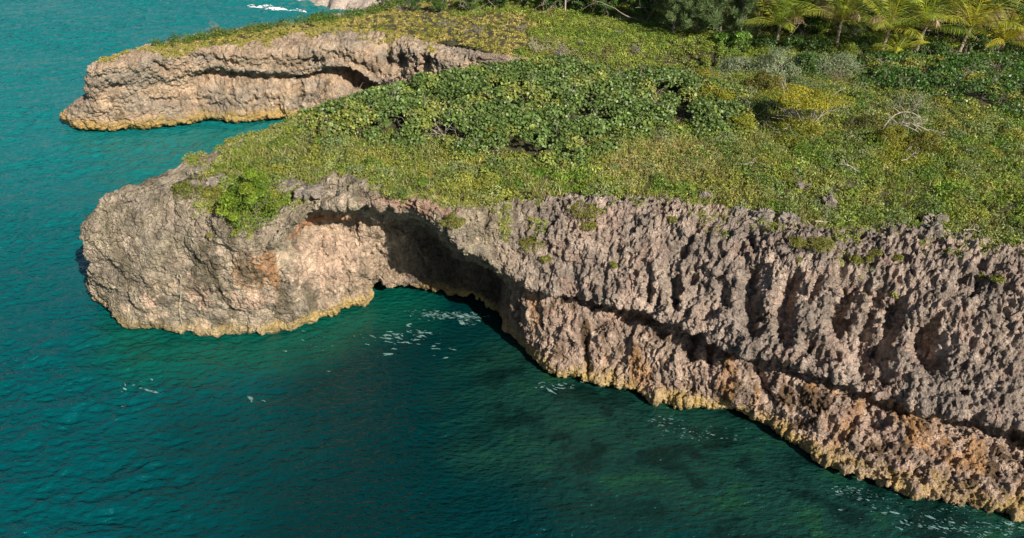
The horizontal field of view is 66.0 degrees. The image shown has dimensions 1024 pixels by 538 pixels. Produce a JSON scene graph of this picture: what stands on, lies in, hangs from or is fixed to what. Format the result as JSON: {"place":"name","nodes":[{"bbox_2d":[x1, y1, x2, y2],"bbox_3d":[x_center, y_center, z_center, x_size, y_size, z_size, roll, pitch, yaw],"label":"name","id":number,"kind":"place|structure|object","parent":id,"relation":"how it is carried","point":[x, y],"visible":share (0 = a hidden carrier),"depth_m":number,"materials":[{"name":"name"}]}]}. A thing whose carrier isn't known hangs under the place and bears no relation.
{"place":"outdoors","nodes":[
{"label":"outdoors","id":0,"kind":"place"},
{"bbox_2d":[59,0,529,130],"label":"headland","id":1,"kind":"structure","parent":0,"point":[287,75],"depth_m":73.71,"materials":[{"name":"stone"}]},
{"bbox_2d":[94,26,446,65],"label":"rim plants","id":2,"kind":"object","parent":1,"relation":"on","point":[398,34],"visible":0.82,"depth_m":73.06,"materials":[{"name":"green plant"}]},
{"bbox_2d":[299,0,397,10],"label":"shore","id":3,"kind":"structure","parent":0,"point":[342,4],"depth_m":111.36,"materials":[{"name":"stone"}]},
{"bbox_2d":[0,0,1023,537],"bbox_3d":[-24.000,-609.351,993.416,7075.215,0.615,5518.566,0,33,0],"label":"water","id":4,"kind":"structure","parent":0,"point":[344,432],"depth_m":42.46,"materials":[{"name":"teal liquid"}]},
{"bbox_2d":[247,4,306,12],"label":"surf","id":5,"kind":"structure","parent":4,"relation":"on","point":[271,8],"depth_m":112.00,"materials":[{"name":"white liquid"}]},
{"bbox_2d":[121,309,1023,537],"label":"foam","id":6,"kind":"object","parent":4,"relation":"on","point":[461,322],"visible":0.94,"depth_m":44.52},
{"bbox_2d":[79,67,1023,521],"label":"cliff","id":7,"kind":"structure","parent":0,"point":[915,391],"depth_m":42.24,"materials":[{"name":"stone"}]},
{"bbox_2d":[170,180,202,199],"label":"evergreen bush","id":8,"kind":"object","parent":7,"relation":"on","point":[184,187],"visible":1,"depth_m":44.45,"materials":[{"name":"green plant"}]},
{"bbox_2d":[200,186,222,200],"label":"evergreen bush","id":9,"kind":"object","parent":7,"relation":"on","point":[209,194],"visible":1,"depth_m":44.38,"materials":[{"name":"green plant"}]},
{"bbox_2d":[293,183,325,200],"bbox_3d":[-11.301,-4.420,44.177,1.737,0.664,1.418,0,33,0],"label":"rock outcrop","id":10,"kind":"object","parent":7,"relation":"on","point":[305,191],"visible":1,"depth_m":43.93,"materials":[{"name":"stone"}]},
{"bbox_2d":[389,185,409,198],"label":"evergreen bush","id":11,"kind":"object","parent":7,"relation":"on","point":[404,193],"visible":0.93,"depth_m":43.16,"materials":[{"name":"green plant"}]},
{"bbox_2d":[439,215,465,234],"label":"cliff plant","id":12,"kind":"object","parent":7,"relation":"on","point":[457,220],"visible":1,"depth_m":41.65,"materials":[{"name":"green plant"}]},
{"bbox_2d":[519,236,545,251],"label":"cliff plant","id":13,"kind":"object","parent":7,"relation":"attached to","point":[522,242],"visible":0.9,"depth_m":42.87,"materials":[{"name":"green plant"}]},
{"bbox_2d":[539,253,551,263],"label":"cliff plant","id":14,"kind":"object","parent":7,"relation":"attached to","point":[545,258],"visible":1,"depth_m":42.87,"materials":[{"name":"green plant"}]},
{"bbox_2d":[564,200,603,219],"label":"cliff plant","id":15,"kind":"object","parent":7,"relation":"on","point":[584,213],"visible":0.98,"depth_m":42.75,"materials":[{"name":"green plant"}]},
{"bbox_2d":[576,220,597,230],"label":"cliff plant","id":16,"kind":"object","parent":7,"relation":"on","point":[593,225],"visible":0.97,"depth_m":42.52,"materials":[{"name":"green plant"}]},
{"bbox_2d":[786,236,809,251],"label":"cliff plant","id":17,"kind":"object","parent":7,"relation":"on","point":[795,244],"visible":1,"depth_m":40.40,"materials":[{"name":"green plant"}]},
{"bbox_2d":[807,235,837,252],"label":"cliff plant","id":18,"kind":"object","parent":7,"relation":"on","point":[821,242],"visible":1,"depth_m":40.01,"materials":[{"name":"green plant"}]},
{"bbox_2d":[848,254,863,263],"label":"cliff plant","id":19,"kind":"object","parent":7,"relation":"on","point":[855,257],"visible":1,"depth_m":40.03,"materials":[{"name":"green plant"}]},
{"bbox_2d":[863,254,873,262],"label":"cliff plant","id":20,"kind":"object","parent":7,"relation":"on","point":[869,258],"visible":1,"depth_m":39.91,"materials":[{"name":"green plant"}]},
{"bbox_2d":[869,248,881,255],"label":"cliff plant","id":21,"kind":"object","parent":7,"relation":"on","point":[878,252],"visible":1,"depth_m":40.26,"materials":[{"name":"green plant"}]},
{"bbox_2d":[988,274,1005,283],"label":"cliff plant","id":22,"kind":"object","parent":7,"relation":"on","point":[995,277],"visible":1,"depth_m":38.58,"materials":[{"name":"green plant"}]},
{"bbox_2d":[170,0,1023,254],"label":"ground","id":23,"kind":"structure","parent":0,"point":[514,145],"depth_m":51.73,"materials":[{"name":"green plant"}]},
{"bbox_2d":[186,166,207,177],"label":"rock outcrop","id":24,"kind":"object","parent":23,"relation":"on","point":[192,170],"visible":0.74,"depth_m":46.90,"materials":[{"name":"stone"}]},
{"bbox_2d":[200,173,232,189],"bbox_3d":[-17.197,-5.072,45.813,1.959,0.743,1.601,12,35,18],"label":"rock outcrop","id":25,"kind":"object","parent":23,"relation":"on","point":[210,182],"visible":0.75,"depth_m":45.44,"materials":[{"name":"stone"}]},
{"bbox_2d":[215,168,283,228],"bbox_3d":[-14.257,-3.879,42.539,3.820,3.499,2.927,0,33,0],"label":"evergreen bush","id":26,"kind":"object","parent":23,"relation":"on","point":[254,185],"visible":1,"depth_m":41.94,"materials":[{"name":"green plant"}]},
{"bbox_2d":[274,177,304,192],"bbox_3d":[-12.710,-4.798,45.142,1.746,0.724,1.502,-19,37,-26],"label":"rock outcrop","id":27,"kind":"object","parent":23,"relation":"on","point":[291,182],"visible":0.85,"depth_m":44.86,"materials":[{"name":"stone"}]},
{"bbox_2d":[148,0,434,46],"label":"green shrubs","id":28,"kind":"object","parent":23,"relation":"on","point":[317,17],"visible":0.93,"depth_m":78.39,"materials":[{"name":"green plant"}]},
{"bbox_2d":[135,0,570,59],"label":"dry grass","id":29,"kind":"structure","parent":23,"relation":"on","point":[367,24],"depth_m":75.70,"materials":[{"name":"green plant"}]},
{"bbox_2d":[406,0,421,10],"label":"broadleaf tree","id":30,"kind":"object","parent":23,"relation":"on","point":[414,3],"visible":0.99,"depth_m":80.26,"materials":[{"name":"green plant"}]},
{"bbox_2d":[423,0,447,12],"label":"broadleaf tree","id":31,"kind":"object","parent":23,"relation":"on","point":[438,4],"visible":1,"depth_m":79.01,"materials":[{"name":"green plant"}]},
{"bbox_2d":[426,107,458,135],"bbox_3d":[-4.449,-9.028,49.338,3.115,1.877,3.466,0,33,0],"label":"dead branch","id":32,"kind":"object","parent":23,"relation":"on","point":[447,129],"visible":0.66,"depth_m":49.84,"materials":[{"name":"grey wood"}]},
{"bbox_2d":[457,0,498,11],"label":"broadleaf tree","id":33,"kind":"object","parent":23,"relation":"on","point":[467,2],"visible":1,"depth_m":78.23,"materials":[{"name":"green plant"}]},
{"bbox_2d":[482,0,506,10],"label":"broadleaf tree","id":34,"kind":"object","parent":23,"relation":"on","point":[501,2],"visible":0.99,"depth_m":78.13,"materials":[{"name":"green plant"}]},
{"bbox_2d":[293,48,764,172],"bbox_3d":[2.339,-9.740,53.606,27.776,7.382,23.793,-27,42,-35],"label":"sea grape thicket","id":35,"kind":"object","parent":23,"relation":"on","point":[632,99],"visible":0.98,"depth_m":51.27,"materials":[{"name":"green plant"}]},
{"bbox_2d":[527,36,551,53],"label":"dead shrub","id":36,"kind":"object","parent":23,"relation":"on","point":[537,45],"visible":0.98,"depth_m":68.67,"materials":[{"name":"beige plant"}]},
{"bbox_2d":[535,0,557,10],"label":"broadleaf tree","id":37,"kind":"object","parent":23,"relation":"on","point":[546,2],"visible":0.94,"depth_m":77.34,"materials":[{"name":"green plant"}]},
{"bbox_2d":[552,42,576,56],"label":"dead shrub","id":38,"kind":"object","parent":23,"relation":"on","point":[561,45],"visible":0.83,"depth_m":66.86,"materials":[{"name":"beige plant"}]},
{"bbox_2d":[572,0,598,9],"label":"broadleaf tree","id":39,"kind":"object","parent":23,"relation":"on","point":[579,2],"visible":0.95,"depth_m":77.15,"materials":[{"name":"green plant"}]},
{"bbox_2d":[181,55,1023,298],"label":"scrub","id":40,"kind":"object","parent":23,"relation":"on","point":[825,180],"visible":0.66,"depth_m":46.24,"materials":[{"name":"green plant"}]},
{"bbox_2d":[592,0,626,15],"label":"broadleaf tree","id":41,"kind":"object","parent":23,"relation":"on","point":[604,7],"visible":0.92,"depth_m":75.29,"materials":[{"name":"green plant"}]},
{"bbox_2d":[585,0,663,21],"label":"broadleaf tree","id":42,"kind":"object","parent":23,"relation":"on","point":[647,5],"visible":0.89,"depth_m":73.34,"materials":[{"name":"green plant"}]},
{"bbox_2d":[652,0,698,32],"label":"casuarina tree","id":43,"kind":"object","parent":23,"relation":"on","point":[668,5],"visible":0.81,"depth_m":70.21,"materials":[{"name":"green plant"}]},
{"bbox_2d":[671,0,717,32],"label":"casuarina tree","id":44,"kind":"object","parent":23,"relation":"on","point":[701,5],"visible":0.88,"depth_m":68.72,"materials":[{"name":"green plant"}]},
{"bbox_2d":[690,68,719,80],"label":"bay cedar","id":45,"kind":"object","parent":23,"relation":"on","point":[710,73],"visible":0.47,"depth_m":57.50,"materials":[{"name":"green plant"}]},
{"bbox_2d":[696,191,714,202],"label":"rock outcrop","id":46,"kind":"object","parent":23,"relation":"on","point":[703,194],"visible":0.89,"depth_m":44.16,"materials":[{"name":"stone"}]},
{"bbox_2d":[683,82,734,109],"bbox_3d":[13.836,-11.572,54.086,3.721,2.367,2.797,-12,35,-18],"label":"bay cedar","id":47,"kind":"object","parent":23,"relation":"on","point":[720,93],"visible":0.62,"depth_m":53.70,"materials":[{"name":"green plant"}]},
{"bbox_2d":[692,0,753,33],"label":"casuarina tree","id":48,"kind":"object","parent":23,"relation":"on","point":[717,15],"visible":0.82,"depth_m":68.45,"materials":[{"name":"green plant"}]},
{"bbox_2d":[713,30,734,44],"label":"leafy bush","id":49,"kind":"object","parent":23,"relation":"on","point":[723,35],"visible":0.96,"depth_m":68.75,"materials":[{"name":"green plant"}]},
{"bbox_2d":[448,0,1023,95],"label":"meadow scrub","id":50,"kind":"object","parent":23,"relation":"on","point":[577,19],"visible":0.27,"depth_m":70.24,"materials":[{"name":"green plant"}]},
{"bbox_2d":[714,55,760,73],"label":"silver shrub","id":51,"kind":"object","parent":23,"relation":"on","point":[732,62],"visible":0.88,"depth_m":61.22,"materials":[{"name":"green plant"}]},
{"bbox_2d":[728,205,748,217],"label":"rock outcrop","id":52,"kind":"object","parent":23,"relation":"on","point":[735,211],"visible":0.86,"depth_m":42.50,"materials":[{"name":"stone"}]},
{"bbox_2d":[728,30,752,48],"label":"leafy bush","id":53,"kind":"object","parent":23,"relation":"on","point":[743,35],"visible":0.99,"depth_m":67.62,"materials":[{"name":"green plant"}]},
{"bbox_2d":[723,113,758,134],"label":"bay cedar","id":54,"kind":"object","parent":23,"relation":"on","point":[742,121],"visible":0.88,"depth_m":50.11,"materials":[{"name":"green plant"}]},
{"bbox_2d":[724,0,767,37],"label":"casuarina tree","id":55,"kind":"object","parent":23,"relation":"on","point":[748,6],"visible":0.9,"depth_m":67.81,"materials":[{"name":"green plant"}]},
{"bbox_2d":[748,207,774,223],"bbox_3d":[13.328,-2.825,42.459,1.667,0.954,1.448,0,33,0],"label":"rock outcrop","id":56,"kind":"object","parent":23,"relation":"on","point":[768,214],"visible":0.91,"depth_m":42.13,"materials":[{"name":"stone"}]},
{"bbox_2d":[742,70,785,96],"bbox_3d":[18.119,-13.477,56.491,3.151,2.112,2.814,-16,36,-23],"label":"bay cedar","id":57,"kind":"object","parent":23,"relation":"on","point":[771,79],"visible":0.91,"depth_m":55.96,"materials":[{"name":"green plant"}]},
{"bbox_2d":[750,33,779,47],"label":"leafy bush","id":58,"kind":"object","parent":23,"relation":"on","point":[771,39],"visible":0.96,"depth_m":67.40,"materials":[{"name":"green plant"}]},
{"bbox_2d":[756,0,789,30],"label":"broadleaf tree","id":59,"kind":"object","parent":23,"relation":"on","point":[767,16],"visible":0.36,"depth_m":69.70,"materials":[{"name":"green plant"}]},
{"bbox_2d":[757,0,793,33],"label":"coconut palm","id":60,"kind":"object","parent":23,"relation":"on","point":[768,5],"visible":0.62,"depth_m":68.12,"materials":[{"name":"green plant"}]},
{"bbox_2d":[737,0,817,38],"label":"coconut palm","id":61,"kind":"object","parent":23,"relation":"on","point":[778,17],"visible":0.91,"depth_m":66.39,"materials":[{"name":"green plant"}]},
{"bbox_2d":[748,46,806,76],"bbox_3d":[20.459,-15.522,60.410,4.295,2.823,4.306,0,33,0],"label":"silver shrub","id":62,"kind":"object","parent":23,"relation":"on","point":[775,53],"visible":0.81,"depth_m":59.85,"materials":[{"name":"green plant"}]},
{"bbox_2d":[774,211,801,224],"bbox_3d":[14.782,-2.638,42.221,1.584,0.962,1.152,0,33,0],"label":"rock outcrop","id":63,"kind":"object","parent":23,"relation":"on","point":[783,217],"visible":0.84,"depth_m":41.95,"materials":[{"name":"stone"}]},
{"bbox_2d":[762,115,826,146],"bbox_3d":[17.946,-8.760,49.959,3.954,1.848,3.469,0,33,0],"label":"bay cedar","id":64,"kind":"object","parent":23,"relation":"on","point":[810,127],"visible":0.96,"depth_m":49.62,"materials":[{"name":"green plant"}]},
{"bbox_2d":[780,31,810,51],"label":"leafy bush","id":65,"kind":"object","parent":23,"relation":"on","point":[788,39],"visible":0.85,"depth_m":66.38,"materials":[{"name":"green plant"}]},
{"bbox_2d":[765,70,830,97],"bbox_3d":[20.377,-12.943,56.894,5.033,2.289,4.684,0,33,0],"label":"silver shrub","id":66,"kind":"object","parent":23,"relation":"on","point":[796,78],"visible":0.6,"depth_m":56.56,"materials":[{"name":"green plant"}]},
{"bbox_2d":[791,181,811,191],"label":"rock outcrop","id":67,"kind":"object","parent":23,"relation":"on","point":[801,185],"visible":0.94,"depth_m":44.41,"materials":[{"name":"stone"}]},
{"bbox_2d":[776,0,832,35],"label":"broadleaf tree","id":68,"kind":"object","parent":23,"relation":"on","point":[807,23],"visible":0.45,"depth_m":68.27,"materials":[{"name":"green plant"}]},
{"bbox_2d":[758,70,857,137],"bbox_3d":[18.729,-10.529,50.736,5.549,3.506,5.158,-16,36,-23],"label":"bay cedar","id":69,"kind":"object","parent":23,"relation":"on","point":[793,97],"visible":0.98,"depth_m":49.88,"materials":[{"name":"yellow plant"}]},
{"bbox_2d":[792,51,826,76],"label":"leafy bush","id":70,"kind":"object","parent":23,"relation":"on","point":[809,56],"visible":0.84,"depth_m":59.43,"materials":[{"name":"green plant"}]},
{"bbox_2d":[802,36,833,52],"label":"leafy bush","id":71,"kind":"object","parent":23,"relation":"on","point":[824,43],"visible":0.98,"depth_m":65.07,"materials":[{"name":"green plant"}]},
{"bbox_2d":[816,193,838,207],"bbox_3d":[17.434,-3.797,43.551,1.224,0.971,1.189,-22,39,-30],"label":"rock outcrop","id":72,"kind":"object","parent":23,"relation":"on","point":[830,198],"visible":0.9,"depth_m":43.24,"materials":[{"name":"stone"}]},
{"bbox_2d":[809,1,855,36],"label":"broadleaf tree","id":73,"kind":"object","parent":23,"relation":"on","point":[821,28],"visible":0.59,"depth_m":68.08,"materials":[{"name":"green plant"}]},
{"bbox_2d":[816,62,850,82],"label":"dead shrub","id":74,"kind":"object","parent":23,"relation":"on","point":[833,79],"visible":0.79,"depth_m":57.98,"materials":[{"name":"grey plant"}]},
{"bbox_2d":[805,51,867,79],"bbox_3d":[24.554,-15.375,59.785,4.592,2.490,3.977,0,33,0],"label":"silver shrub","id":75,"kind":"object","parent":23,"relation":"on","point":[840,58],"visible":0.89,"depth_m":59.12,"materials":[{"name":"green plant"}]},
{"bbox_2d":[787,0,890,46],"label":"coconut palm","id":76,"kind":"object","parent":23,"relation":"on","point":[845,7],"visible":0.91,"depth_m":64.29,"materials":[{"name":"green plant"}]},
{"bbox_2d":[829,42,862,57],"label":"leafy bush","id":77,"kind":"object","parent":23,"relation":"on","point":[845,48],"visible":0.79,"depth_m":62.90,"materials":[{"name":"green plant"}]},
{"bbox_2d":[841,0,869,38],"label":"shrub","id":78,"kind":"object","parent":23,"relation":"on","point":[847,32],"visible":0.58,"depth_m":66.47,"materials":[{"name":"green plant"}]},
{"bbox_2d":[837,114,882,134],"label":"bay cedar","id":79,"kind":"object","parent":23,"relation":"on","point":[867,119],"visible":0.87,"depth_m":50.62,"materials":[{"name":"green plant"}]},
{"bbox_2d":[847,33,879,53],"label":"leafy bush","id":80,"kind":"object","parent":23,"relation":"on","point":[859,42],"visible":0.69,"depth_m":64.14,"materials":[{"name":"green plant"}]},
{"bbox_2d":[861,49,885,60],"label":"leafy bush","id":81,"kind":"object","parent":23,"relation":"on","point":[867,51],"visible":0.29,"depth_m":62.62,"materials":[{"name":"green plant"}]},
{"bbox_2d":[842,0,917,32],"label":"broadleaf tree","id":82,"kind":"object","parent":23,"relation":"on","point":[871,14],"visible":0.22,"depth_m":67.63,"materials":[{"name":"green plant"}]},
{"bbox_2d":[867,124,907,149],"bbox_3d":[23.435,-8.163,48.954,2.613,1.627,2.810,0,33,0],"label":"bay cedar","id":83,"kind":"object","parent":23,"relation":"on","point":[894,131],"visible":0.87,"depth_m":48.48,"materials":[{"name":"green plant"}]},
{"bbox_2d":[836,0,949,50],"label":"coconut palm","id":84,"kind":"object","parent":23,"relation":"on","point":[878,21],"visible":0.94,"depth_m":61.30,"materials":[{"name":"green plant"}]},
{"bbox_2d":[863,23,928,52],"bbox_3d":[30.819,-17.976,62.517,4.847,3.196,4.089,-19,38,-27],"label":"coconut palm","id":85,"kind":"object","parent":23,"relation":"on","point":[899,47],"visible":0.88,"depth_m":62.26,"materials":[{"name":"green plant"}]},
{"bbox_2d":[863,141,933,169],"bbox_3d":[23.090,-6.681,47.263,3.523,2.258,3.356,-21,39,-29],"label":"bay cedar","id":86,"kind":"object","parent":23,"relation":"on","point":[897,157],"visible":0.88,"depth_m":47.14,"materials":[{"name":"green plant"}]},
{"bbox_2d":[870,0,941,39],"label":"broadleaf tree","id":87,"kind":"object","parent":23,"relation":"on","point":[915,25],"visible":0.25,"depth_m":67.23,"materials":[{"name":"green plant"}]},
{"bbox_2d":[896,45,917,54],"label":"leafy bush","id":88,"kind":"object","parent":23,"relation":"on","point":[904,50],"visible":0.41,"depth_m":62.61,"materials":[{"name":"green plant"}]},
{"bbox_2d":[882,99,944,142],"bbox_3d":[25.440,-9.490,49.749,3.682,2.491,4.049,0,33,0],"label":"dead branch","id":89,"kind":"object","parent":23,"relation":"on","point":[904,114],"visible":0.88,"depth_m":49.88,"materials":[{"name":"grey wood"}]},
{"bbox_2d":[899,129,943,158],"bbox_3d":[24.868,-7.664,48.466,3.459,1.801,2.632,0,33,0],"label":"bay cedar","id":90,"kind":"object","parent":23,"relation":"on","point":[926,136],"visible":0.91,"depth_m":48.01,"materials":[{"name":"green plant"}]},
{"bbox_2d":[896,82,946,114],"bbox_3d":[27.026,-11.245,52.720,3.609,2.137,2.967,13,35,19],"label":"dead shrub","id":91,"kind":"object","parent":23,"relation":"on","point":[916,100],"visible":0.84,"depth_m":52.56,"materials":[{"name":"grey plant"}]},
{"bbox_2d":[914,38,948,54],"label":"leafy bush","id":92,"kind":"object","parent":23,"relation":"on","point":[933,44],"visible":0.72,"depth_m":63.62,"materials":[{"name":"green plant"}]},
{"bbox_2d":[841,41,1023,118],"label":"dense thicket","id":93,"kind":"object","parent":23,"relation":"on","point":[1009,78],"visible":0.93,"depth_m":57.08,"materials":[{"name":"green plant"}]},
{"bbox_2d":[922,222,944,238],"bbox_3d":[22.116,-2.035,41.484,1.432,0.842,1.160,0,33,0],"label":"rock outcrop","id":94,"kind":"object","parent":23,"relation":"on","point":[937,229],"visible":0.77,"depth_m":41.19,"materials":[{"name":"stone"}]},
{"bbox_2d":[879,0,989,50],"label":"coconut palm","id":95,"kind":"object","parent":23,"relation":"on","point":[932,17],"visible":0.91,"depth_m":61.67,"materials":[{"name":"green plant"}]},
{"bbox_2d":[921,212,948,223],"bbox_3d":[22.738,-2.618,42.273,1.611,0.807,1.230,-12,35,-18],"label":"rock outcrop","id":96,"kind":"object","parent":23,"relation":"on","point":[928,220],"visible":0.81,"depth_m":42.13,"materials":[{"name":"stone"}]},
{"bbox_2d":[905,0,975,37],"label":"broadleaf tree","id":97,"kind":"object","parent":23,"relation":"on","point":[952,33],"visible":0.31,"depth_m":66.71,"materials":[{"name":"green plant"}]},
{"bbox_2d":[928,46,953,60],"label":"leafy bush","id":98,"kind":"object","parent":23,"relation":"on","point":[939,51],"visible":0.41,"depth_m":63.01,"materials":[{"name":"green plant"}]},
{"bbox_2d":[916,0,1007,37],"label":"broadleaf tree","id":99,"kind":"object","parent":23,"relation":"on","point":[943,23],"visible":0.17,"depth_m":66.95,"materials":[{"name":"green plant"}]},
{"bbox_2d":[925,0,1019,40],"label":"broadleaf tree","id":100,"kind":"object","parent":23,"relation":"on","point":[993,2],"visible":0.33,"depth_m":65.49,"materials":[{"name":"green plant"}]},
{"bbox_2d":[923,0,1023,51],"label":"coconut palm","id":101,"kind":"object","parent":23,"relation":"on","point":[978,17],"visible":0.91,"depth_m":62.33,"materials":[{"name":"green plant"}]},
{"bbox_2d":[963,35,999,53],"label":"leafy bush","id":102,"kind":"object","parent":23,"relation":"on","point":[978,44],"visible":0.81,"depth_m":63.31,"materials":[{"name":"green plant"}]},
{"bbox_2d":[964,4,1023,49],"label":"coconut palm","id":103,"kind":"object","parent":23,"relation":"on","point":[1017,33],"visible":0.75,"depth_m":63.52,"materials":[{"name":"green plant"}]},
{"bbox_2d":[995,38,1023,60],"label":"leafy bush","id":104,"kind":"object","parent":23,"relation":"on","point":[1009,46],"visible":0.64,"depth_m":62.93,"materials":[{"name":"green plant"}]},
{"bbox_2d":[998,0,1023,40],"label":"broadleaf tree","id":105,"kind":"object","parent":23,"relation":"on","point":[1020,6],"visible":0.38,"depth_m":64.77,"materials":[{"name":"green plant"}]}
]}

